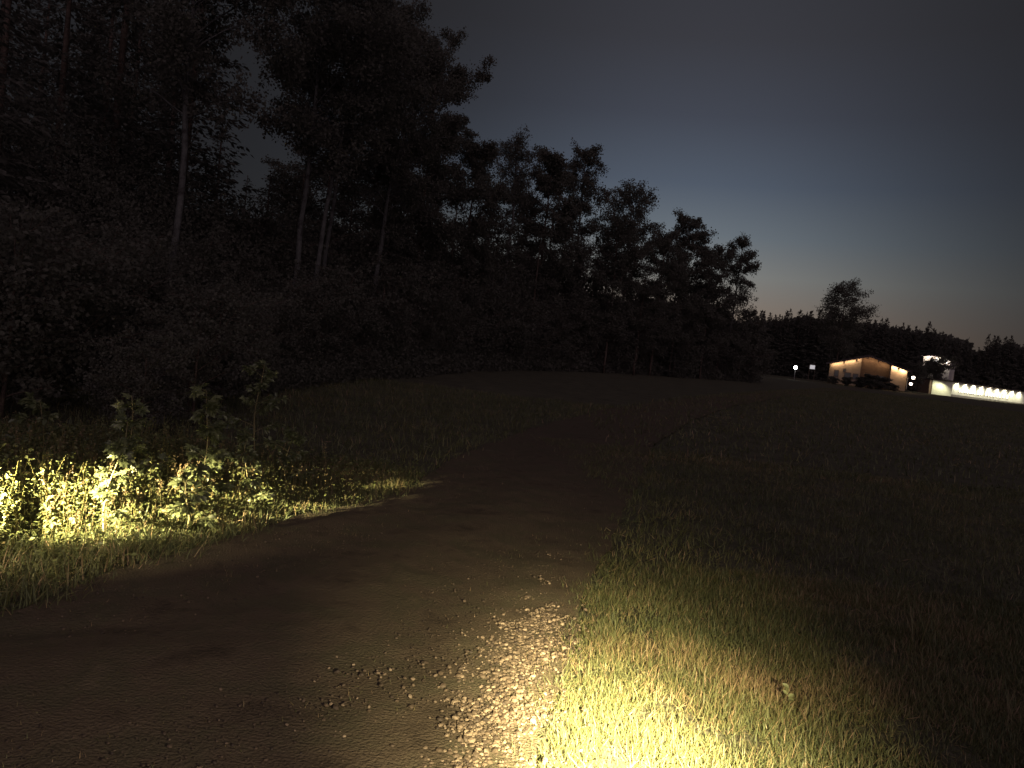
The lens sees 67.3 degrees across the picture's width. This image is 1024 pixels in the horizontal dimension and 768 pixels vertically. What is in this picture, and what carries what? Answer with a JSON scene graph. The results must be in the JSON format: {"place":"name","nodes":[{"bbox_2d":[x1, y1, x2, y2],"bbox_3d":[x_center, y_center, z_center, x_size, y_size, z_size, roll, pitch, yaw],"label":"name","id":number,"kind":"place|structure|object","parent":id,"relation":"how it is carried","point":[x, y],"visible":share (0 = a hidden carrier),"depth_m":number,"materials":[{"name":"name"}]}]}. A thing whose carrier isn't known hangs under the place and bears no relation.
{"place":"outdoors","nodes":[
{"label":"outdoors","id":0,"kind":"place"},
{"bbox_2d":[0,417,436,616],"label":"verge grass","id":1,"kind":"structure","parent":0,"point":[144,544],"depth_m":5.59,"materials":[{"name":"green plant"}]},
{"bbox_2d":[0,374,623,478],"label":"forest edge grass","id":2,"kind":"structure","parent":0,"point":[373,401],"depth_m":15.18,"materials":[{"name":"green plant"}]},
{"bbox_2d":[167,543,609,767],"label":"gravel","id":3,"kind":"structure","parent":0,"point":[476,726],"depth_m":3.58,"materials":[{"name":"beige gravel"}]},
{"bbox_2d":[0,387,871,767],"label":"dirt road","id":4,"kind":"structure","parent":0,"point":[306,619],"depth_m":4.13,"materials":[{"name":"brown soil"}]},
{"bbox_2d":[0,526,588,767],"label":"track pebbles","id":5,"kind":"object","parent":4,"relation":"on","point":[209,721],"visible":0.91,"depth_m":3.77,"materials":[{"name":"gravel"}]},
{"bbox_2d":[3,442,634,767],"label":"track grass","id":6,"kind":"structure","parent":4,"relation":"on","point":[317,572],"depth_m":4.76,"materials":[{"name":"green plant"}]},
{"bbox_2d":[0,368,1023,767],"bbox_3d":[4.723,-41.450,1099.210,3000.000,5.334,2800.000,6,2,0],"label":"ground","id":7,"kind":"structure","parent":0,"point":[610,390],"depth_m":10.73,"materials":[{"name":"green plant"}]},
{"bbox_2d":[0,0,82,246],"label":"spruce tree","id":8,"kind":"object","parent":7,"relation":"on","point":[7,36],"visible":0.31,"depth_m":19.10,"materials":[{"name":"green plant"}]},
{"bbox_2d":[2,391,81,450],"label":"tall shrub","id":9,"kind":"object","parent":7,"relation":"on","point":[30,402],"visible":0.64,"depth_m":7.39,"materials":[{"name":"green plant"}]},
{"bbox_2d":[5,0,86,206],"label":"spruce tree","id":10,"kind":"object","parent":7,"relation":"on","point":[46,35],"visible":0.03,"depth_m":32.58,"materials":[{"name":"green plant"}]},
{"bbox_2d":[0,193,98,417],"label":"undergrowth shrub","id":11,"kind":"object","parent":7,"relation":"on","point":[27,233],"visible":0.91,"depth_m":10.05,"materials":[{"name":"green plant"}]},
{"bbox_2d":[0,0,137,235],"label":"spruce tree","id":12,"kind":"object","parent":7,"relation":"on","point":[65,52],"visible":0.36,"depth_m":21.84,"materials":[{"name":"green plant"}]},
{"bbox_2d":[0,226,161,407],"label":"undergrowth shrub","id":13,"kind":"object","parent":7,"relation":"on","point":[81,349],"visible":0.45,"depth_m":11.38,"materials":[{"name":"green plant"}]},
{"bbox_2d":[39,0,152,224],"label":"spruce tree","id":14,"kind":"object","parent":7,"relation":"on","point":[110,42],"visible":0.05,"depth_m":29.50,"materials":[{"name":"green plant"}]},
{"bbox_2d":[28,0,192,242],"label":"spruce tree","id":15,"kind":"object","parent":7,"relation":"on","point":[122,49],"visible":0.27,"depth_m":23.67,"materials":[{"name":"green plant"}]},
{"bbox_2d":[71,335,184,424],"bbox_3d":[-5.146,-0.003,10.187,1.077,1.287,1.307,8,3,36],"label":"undergrowth shrub","id":16,"kind":"object","parent":7,"relation":"on","point":[116,361],"visible":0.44,"depth_m":10.01,"materials":[{"name":"green plant"}]},
{"bbox_2d":[23,0,232,224],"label":"broadleaf tree","id":17,"kind":"object","parent":7,"relation":"on","point":[78,5],"visible":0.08,"depth_m":34.97,"materials":[{"name":"green plant"}]},
{"bbox_2d":[103,393,155,500],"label":"maple sapling","id":18,"kind":"object","parent":7,"relation":"on","point":[139,407],"visible":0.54,"depth_m":6.12,"materials":[{"name":"green plant"}]},
{"bbox_2d":[89,415,176,537],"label":"maple sapling","id":19,"kind":"object","parent":7,"relation":"on","point":[116,449],"visible":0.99,"depth_m":5.34,"materials":[{"name":"green plant"}]},
{"bbox_2d":[82,318,204,434],"bbox_3d":[-4.548,-0.020,9.579,1.192,1.513,1.392,8,3,36],"label":"undergrowth shrub","id":20,"kind":"object","parent":7,"relation":"on","point":[138,379],"visible":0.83,"depth_m":9.54,"materials":[{"name":"green plant"}]},
{"bbox_2d":[0,411,340,553],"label":"tall grass","id":21,"kind":"structure","parent":7,"relation":"on","point":[110,467],"depth_m":6.07,"materials":[{"name":"green plant"}]},
{"bbox_2d":[0,411,343,552],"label":"weed thicket","id":22,"kind":"object","parent":7,"relation":"on","point":[10,485],"visible":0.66,"depth_m":6.22,"materials":[{"name":"green plant"}]},
{"bbox_2d":[120,0,224,235],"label":"spruce tree","id":23,"kind":"object","parent":7,"relation":"on","point":[172,123],"visible":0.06,"depth_m":30.62,"materials":[{"name":"green plant"}]},
{"bbox_2d":[101,268,270,411],"bbox_3d":[-5.327,-0.721,12.941,2.480,2.422,2.723,6,2,-16],"label":"undergrowth shrub","id":24,"kind":"object","parent":7,"relation":"on","point":[220,299],"visible":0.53,"depth_m":12.63,"materials":[{"name":"green plant"}]},
{"bbox_2d":[166,463,215,533],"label":"leafy shrub","id":25,"kind":"object","parent":7,"relation":"on","point":[182,508],"visible":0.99,"depth_m":5.65,"materials":[{"name":"green plant"}]},
{"bbox_2d":[65,0,319,318],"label":"birch tree","id":26,"kind":"object","parent":7,"relation":"on","point":[183,27],"visible":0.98,"depth_m":18.77,"materials":[{"name":"green plant"}]},
{"bbox_2d":[118,0,267,258],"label":"spruce tree","id":27,"kind":"object","parent":7,"relation":"on","point":[204,164],"visible":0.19,"depth_m":26.69,"materials":[{"name":"green plant"}]},
{"bbox_2d":[182,381,234,509],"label":"maple sapling","id":28,"kind":"object","parent":7,"relation":"on","point":[213,404],"visible":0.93,"depth_m":6.31,"materials":[{"name":"green plant"}]},
{"bbox_2d":[132,292,288,425],"bbox_3d":[-4.668,-0.397,11.274,2.111,2.176,1.890,8,2,32],"label":"undergrowth shrub","id":29,"kind":"object","parent":7,"relation":"on","point":[186,332],"visible":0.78,"depth_m":11.33,"materials":[{"name":"green plant"}]},
{"bbox_2d":[193,116,239,222],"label":"spruce tree","id":30,"kind":"object","parent":7,"relation":"on","point":[220,148],"visible":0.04,"depth_m":32.72,"materials":[{"name":"green plant"}]},
{"bbox_2d":[0,422,433,598],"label":"ground cover","id":31,"kind":"object","parent":7,"relation":"on","point":[111,525],"visible":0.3,"depth_m":6.04,"materials":[{"name":"green plant"}]},
{"bbox_2d":[169,275,278,400],"bbox_3d":[-5.150,-0.765,13.834,2.274,2.472,1.946,7,2,8],"label":"undergrowth shrub","id":32,"kind":"object","parent":7,"relation":"on","point":[260,341],"visible":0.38,"depth_m":13.65,"materials":[{"name":"green plant"}]},
{"bbox_2d":[198,324,273,402],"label":"undergrowth shrub","id":33,"kind":"object","parent":7,"relation":"on","point":[255,376],"visible":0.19,"depth_m":14.42,"materials":[{"name":"green plant"}]},
{"bbox_2d":[202,318,282,395],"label":"undergrowth shrub","id":34,"kind":"object","parent":7,"relation":"on","point":[275,360],"visible":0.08,"depth_m":16.70,"materials":[{"name":"green plant"}]},
{"bbox_2d":[190,295,301,399],"bbox_3d":[-5.609,-0.774,15.397,2.275,2.345,2.036,6,2,-2],"label":"undergrowth shrub","id":35,"kind":"object","parent":7,"relation":"on","point":[261,322],"visible":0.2,"depth_m":15.71,"materials":[{"name":"green plant"}]},
{"bbox_2d":[223,430,274,511],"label":"leafy shrub","id":36,"kind":"object","parent":7,"relation":"on","point":[250,457],"visible":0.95,"depth_m":6.51,"materials":[{"name":"green plant"}]},
{"bbox_2d":[212,359,309,462],"bbox_3d":[-2.612,0.371,7.985,0.976,1.242,0.815,6,2,0],"label":"tall shrub","id":37,"kind":"object","parent":7,"relation":"on","point":[271,403],"visible":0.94,"depth_m":7.99,"materials":[{"name":"green plant"}]},
{"bbox_2d":[251,170,284,253],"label":"spruce tree","id":38,"kind":"object","parent":7,"relation":"on","point":[269,193],"visible":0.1,"depth_m":29.76,"materials":[{"name":"green plant"}]},
{"bbox_2d":[263,427,312,487],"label":"tall shrub","id":39,"kind":"object","parent":7,"relation":"on","point":[289,434],"visible":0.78,"depth_m":7.59,"materials":[{"name":"green plant"}]},
{"bbox_2d":[206,198,377,307],"bbox_3d":[-8.036,-3.353,27.631,4.948,5.698,5.528,7,2,19],"label":"undergrowth shrub","id":40,"kind":"object","parent":7,"relation":"on","point":[310,254],"visible":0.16,"depth_m":26.25,"materials":[{"name":"green plant"}]},
{"bbox_2d":[239,138,359,235],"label":"broadleaf tree","id":41,"kind":"object","parent":7,"relation":"on","point":[285,167],"visible":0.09,"depth_m":49.85,"materials":[{"name":"green plant"}]},
{"bbox_2d":[249,158,351,248],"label":"broadleaf tree","id":42,"kind":"object","parent":7,"relation":"on","point":[295,181],"visible":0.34,"depth_m":36.29,"materials":[{"name":"green plant"}]},
{"bbox_2d":[234,222,376,289],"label":"undergrowth shrub","id":43,"kind":"object","parent":7,"relation":"on","point":[334,239],"visible":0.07,"depth_m":28.92,"materials":[{"name":"green plant"}]},
{"bbox_2d":[306,161,350,274],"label":"spruce tree","id":44,"kind":"object","parent":7,"relation":"on","point":[319,212],"visible":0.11,"depth_m":35.58,"materials":[{"name":"green plant"}]},
{"bbox_2d":[247,0,418,303],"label":"birch tree","id":45,"kind":"object","parent":7,"relation":"on","point":[363,46],"visible":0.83,"depth_m":23.93,"materials":[{"name":"green plant"}]},
{"bbox_2d":[261,0,423,322],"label":"birch tree","id":46,"kind":"object","parent":7,"relation":"on","point":[410,44],"visible":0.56,"depth_m":24.77,"materials":[{"name":"green plant"}]},
{"bbox_2d":[258,2,434,281],"bbox_3d":[-6.179,-7.042,27.670,6.296,13.207,5.131,6,2,0],"label":"birch tree","id":47,"kind":"object","parent":7,"relation":"on","point":[402,75],"visible":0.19,"depth_m":27.78,"materials":[{"name":"green plant"}]},
{"bbox_2d":[307,149,392,253],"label":"broadleaf tree","id":48,"kind":"object","parent":7,"relation":"on","point":[352,219],"visible":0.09,"depth_m":41.95,"materials":[{"name":"green plant"}]},
{"bbox_2d":[350,158,394,268],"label":"spruce tree","id":49,"kind":"object","parent":7,"relation":"on","point":[390,240],"visible":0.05,"depth_m":37.66,"materials":[{"name":"green plant"}]},
{"bbox_2d":[0,64,762,396],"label":"forest thicket","id":50,"kind":"object","parent":7,"relation":"on","point":[302,374],"visible":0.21,"depth_m":21.85,"materials":[{"name":"green plant"}]},
{"bbox_2d":[344,87,443,250],"bbox_3d":[-8.044,-10.644,49.624,6.870,17.392,6.037,6,2,-2],"label":"broadleaf tree","id":51,"kind":"object","parent":7,"relation":"on","point":[388,167],"visible":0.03,"depth_m":49.04,"materials":[{"name":"green plant"}]},
{"bbox_2d":[321,0,474,298],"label":"birch tree","id":52,"kind":"object","parent":7,"relation":"on","point":[432,61],"visible":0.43,"depth_m":30.50,"materials":[{"name":"green plant"}]},
{"bbox_2d":[365,24,505,321],"bbox_3d":[-4.345,-9.035,36.499,5.882,16.562,7.302,5,3,-43],"label":"broadleaf tree","id":53,"kind":"object","parent":7,"relation":"on","point":[436,234],"visible":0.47,"depth_m":35.97,"materials":[{"name":"green plant"}]},
{"bbox_2d":[424,127,519,339],"bbox_3d":[-2.413,-7.459,42.813,5.366,13.107,4.504,6,2,-15],"label":"broadleaf tree","id":54,"kind":"object","parent":7,"relation":"on","point":[484,154],"visible":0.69,"depth_m":42.29,"materials":[{"name":"green plant"}]},
{"bbox_2d":[431,210,561,303],"bbox_3d":[-1.218,-6.800,56.410,10.679,11.008,9.559,7,2,10],"label":"tree","id":55,"kind":"object","parent":7,"relation":"on","point":[548,281],"visible":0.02,"depth_m":54.11,"materials":[{"name":"green plant"}]},
{"bbox_2d":[457,219,549,332],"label":"broadleaf tree","id":56,"kind":"object","parent":7,"relation":"on","point":[517,253],"visible":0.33,"depth_m":45.46,"materials":[{"name":"green plant"}]},
{"bbox_2d":[492,125,547,285],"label":"birch tree","id":57,"kind":"object","parent":7,"relation":"on","point":[514,151],"visible":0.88,"depth_m":49.42,"materials":[{"name":"green plant"}]},
{"bbox_2d":[505,143,582,325],"bbox_3d":[2.002,-8.698,52.730,5.744,15.485,4.778,8,2,26],"label":"broadleaf tree","id":58,"kind":"object","parent":7,"relation":"on","point":[552,182],"visible":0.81,"depth_m":51.94,"materials":[{"name":"green plant"}]},
{"bbox_2d":[552,137,620,353],"bbox_3d":[5.096,-9.595,57.511,5.210,17.386,4.352,6,2,0],"label":"birch tree","id":59,"kind":"object","parent":7,"relation":"on","point":[585,187],"visible":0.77,"depth_m":57.06,"materials":[{"name":"green plant"}]},
{"bbox_2d":[545,259,639,338],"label":"undergrowth shrub","id":60,"kind":"object","parent":7,"relation":"on","point":[601,293],"visible":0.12,"depth_m":61.31,"materials":[{"name":"green plant"}]},
{"bbox_2d":[581,297,628,365],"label":"undergrowth shrub","id":61,"kind":"object","parent":7,"relation":"on","point":[620,333],"visible":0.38,"depth_m":61.28,"materials":[{"name":"green plant"}]},
{"bbox_2d":[580,305,648,362],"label":"undergrowth shrub","id":62,"kind":"object","parent":7,"relation":"on","point":[632,320],"visible":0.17,"depth_m":63.04,"materials":[{"name":"green plant"}]},
{"bbox_2d":[583,198,653,372],"bbox_3d":[8.134,-7.778,61.865,6.034,13.982,6.555,6,2,0],"label":"broadleaf tree","id":63,"kind":"object","parent":7,"relation":"on","point":[628,257],"visible":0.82,"depth_m":61.20,"materials":[{"name":"green plant"}]},
{"bbox_2d":[596,300,652,366],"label":"undergrowth shrub","id":64,"kind":"object","parent":7,"relation":"on","point":[627,348],"visible":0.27,"depth_m":65.06,"materials":[{"name":"green plant"}]},
{"bbox_2d":[595,178,671,365],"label":"broadleaf tree","id":65,"kind":"object","parent":7,"relation":"on","point":[637,211],"visible":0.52,"depth_m":65.22,"materials":[{"name":"green plant"}]},
{"bbox_2d":[620,260,670,374],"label":"broadleaf tree","id":66,"kind":"object","parent":7,"relation":"on","point":[651,304],"visible":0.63,"depth_m":65.24,"materials":[{"name":"green plant"}]},
{"bbox_2d":[633,228,694,375],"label":"broadleaf tree","id":67,"kind":"object","parent":7,"relation":"on","point":[677,265],"visible":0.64,"depth_m":69.04,"materials":[{"name":"green plant"}]},
{"bbox_2d":[654,207,726,376],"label":"broadleaf tree","id":68,"kind":"object","parent":7,"relation":"on","point":[688,225],"visible":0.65,"depth_m":73.65,"materials":[{"name":"green plant"}]},
{"bbox_2d":[689,243,741,378],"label":"broadleaf tree","id":69,"kind":"object","parent":7,"relation":"on","point":[711,283],"visible":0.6,"depth_m":77.95,"materials":[{"name":"green plant"}]},
{"bbox_2d":[712,234,761,379],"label":"birch tree","id":70,"kind":"object","parent":7,"relation":"on","point":[745,258],"visible":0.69,"depth_m":82.75,"materials":[{"name":"green plant"}]},
{"bbox_2d":[718,320,776,380],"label":"undergrowth shrub","id":71,"kind":"object","parent":7,"relation":"on","point":[747,333],"visible":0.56,"depth_m":86.40,"materials":[{"name":"green plant"}]},
{"bbox_2d":[720,315,779,376],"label":"undergrowth shrub","id":72,"kind":"object","parent":7,"relation":"on","point":[758,327],"visible":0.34,"depth_m":87.05,"materials":[{"name":"green plant"}]},
{"bbox_2d":[764,317,782,375],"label":"spruce tree","id":73,"kind":"object","parent":7,"relation":"on","point":[774,333],"visible":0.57,"depth_m":230.46,"materials":[{"name":"green plant"}]},
{"bbox_2d":[767,315,789,375],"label":"spruce tree","id":74,"kind":"object","parent":7,"relation":"on","point":[777,339],"visible":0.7,"depth_m":230.32,"materials":[{"name":"green plant"}]},
{"bbox_2d":[770,314,790,375],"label":"spruce tree","id":75,"kind":"object","parent":7,"relation":"on","point":[787,352],"visible":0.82,"depth_m":230.54,"materials":[{"name":"green plant"}]},
{"bbox_2d":[770,308,795,376],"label":"spruce tree","id":76,"kind":"object","parent":7,"relation":"on","point":[789,343],"visible":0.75,"depth_m":230.36,"materials":[{"name":"green plant"}]},
{"bbox_2d":[780,310,808,378],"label":"spruce tree","id":77,"kind":"object","parent":7,"relation":"on","point":[796,372],"visible":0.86,"depth_m":230.12,"materials":[{"name":"green plant"}]},
{"bbox_2d":[789,311,810,378],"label":"spruce tree","id":78,"kind":"object","parent":7,"relation":"on","point":[804,332],"visible":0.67,"depth_m":230.52,"materials":[{"name":"green plant"}]},
{"bbox_2d":[792,311,821,379],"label":"spruce tree","id":79,"kind":"object","parent":7,"relation":"on","point":[809,341],"visible":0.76,"depth_m":230.11,"materials":[{"name":"green plant"}]},
{"bbox_2d":[801,309,829,380],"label":"spruce tree","id":80,"kind":"object","parent":7,"relation":"on","point":[818,349],"visible":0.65,"depth_m":230.05,"materials":[{"name":"green plant"}]},
{"bbox_2d":[809,277,879,360],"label":"solitary tree","id":81,"kind":"object","parent":7,"relation":"on","point":[834,313],"visible":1,"depth_m":205.93,"materials":[{"name":"green plant"}]},
{"bbox_2d":[855,314,872,355],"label":"spruce tree","id":82,"kind":"object","parent":7,"relation":"on","point":[863,345],"visible":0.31,"depth_m":230.84,"materials":[{"name":"green plant"}]},
{"bbox_2d":[826,355,914,391],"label":"gabled house","id":83,"kind":"structure","parent":7,"relation":"on","point":[855,367],"depth_m":169.96,"materials":[{"name":"beige glass"}]},
{"bbox_2d":[872,318,886,360],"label":"spruce tree","id":84,"kind":"object","parent":7,"relation":"on","point":[878,335],"visible":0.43,"depth_m":230.88,"materials":[{"name":"green plant"}]},
{"bbox_2d":[738,315,1023,382],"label":"wood","id":85,"kind":"object","parent":7,"relation":"on","point":[966,344],"visible":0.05,"depth_m":237.29,"materials":[{"name":"green plant"}]},
{"bbox_2d":[874,318,893,363],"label":"spruce tree","id":86,"kind":"object","parent":7,"relation":"on","point":[886,349],"visible":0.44,"depth_m":230.59,"materials":[{"name":"green plant"}]},
{"bbox_2d":[885,327,900,363],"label":"spruce tree","id":87,"kind":"object","parent":7,"relation":"on","point":[894,351],"visible":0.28,"depth_m":230.71,"materials":[{"name":"green plant"}]},
{"bbox_2d":[891,323,906,386],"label":"spruce tree","id":88,"kind":"object","parent":7,"relation":"on","point":[900,345],"visible":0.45,"depth_m":230.80,"materials":[{"name":"green plant"}]},
{"bbox_2d":[897,325,915,390],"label":"spruce tree","id":89,"kind":"object","parent":7,"relation":"on","point":[907,346],"visible":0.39,"depth_m":230.63,"materials":[{"name":"green plant"}]},
{"bbox_2d":[903,329,920,390],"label":"spruce tree","id":90,"kind":"object","parent":7,"relation":"on","point":[916,356],"visible":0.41,"depth_m":230.66,"materials":[{"name":"green plant"}]},
{"bbox_2d":[903,360,930,391],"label":"broadleaf tree","id":91,"kind":"object","parent":7,"relation":"on","point":[916,369],"visible":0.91,"depth_m":180.85,"materials":[{"name":"green plant"}]},
{"bbox_2d":[914,321,933,390],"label":"spruce tree","id":92,"kind":"object","parent":7,"relation":"on","point":[925,342],"visible":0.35,"depth_m":230.91,"materials":[{"name":"green plant"}]},
{"bbox_2d":[921,355,958,394],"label":"white gabled house","id":93,"kind":"structure","parent":7,"relation":"on","point":[949,374],"depth_m":215.98,"materials":[{"name":"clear glass"}]},
{"bbox_2d":[922,355,958,393],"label":"broadleaf tree","id":94,"kind":"object","parent":7,"relation":"on","point":[937,371],"visible":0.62,"depth_m":203.87,"materials":[{"name":"green plant"}]},
{"bbox_2d":[972,333,995,386],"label":"spruce tree","id":95,"kind":"object","parent":7,"relation":"on","point":[983,360],"visible":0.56,"depth_m":230.62,"materials":[{"name":"green plant"}]},
{"bbox_2d":[977,335,1002,386],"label":"spruce tree","id":96,"kind":"object","parent":7,"relation":"on","point":[993,353],"visible":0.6,"depth_m":230.58,"materials":[{"name":"green plant"}]},
{"bbox_2d":[984,336,1001,386],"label":"spruce tree","id":97,"kind":"object","parent":7,"relation":"on","point":[999,351],"visible":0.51,"depth_m":230.54,"materials":[{"name":"green plant"}]},
{"bbox_2d":[994,336,1011,388],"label":"spruce tree","id":98,"kind":"object","parent":7,"relation":"on","point":[1005,353],"visible":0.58,"depth_m":230.68,"materials":[{"name":"green plant"}]},
{"bbox_2d":[996,335,1020,389],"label":"spruce tree","id":99,"kind":"object","parent":7,"relation":"on","point":[1009,356],"visible":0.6,"depth_m":230.28,"materials":[{"name":"green plant"}]},
{"bbox_2d":[0,0,1023,351],"label":"sky","id":100,"kind":"structure","parent":0,"point":[880,143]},
{"bbox_2d":[489,181,555,284],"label":"broadleaf tree","id":101,"kind":"object","parent":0,"point":[508,213],"visible":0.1,"depth_m":58.56,"materials":[{"name":"green plant"}]},
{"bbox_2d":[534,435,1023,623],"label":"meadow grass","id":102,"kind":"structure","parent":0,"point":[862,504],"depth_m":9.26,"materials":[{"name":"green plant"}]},
{"bbox_2d":[586,388,1023,498],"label":"meadow grass","id":103,"kind":"structure","parent":0,"point":[936,407],"depth_m":28.24,"materials":[{"name":"green plant"}]},
{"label":"grass bank","id":104,"kind":"structure","parent":0,"visible":0},
{"bbox_2d":[917,378,1023,403],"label":"long building","id":105,"kind":"structure","parent":104,"relation":"on","point":[964,390],"depth_m":198.24,"materials":[{"name":"concrete"}]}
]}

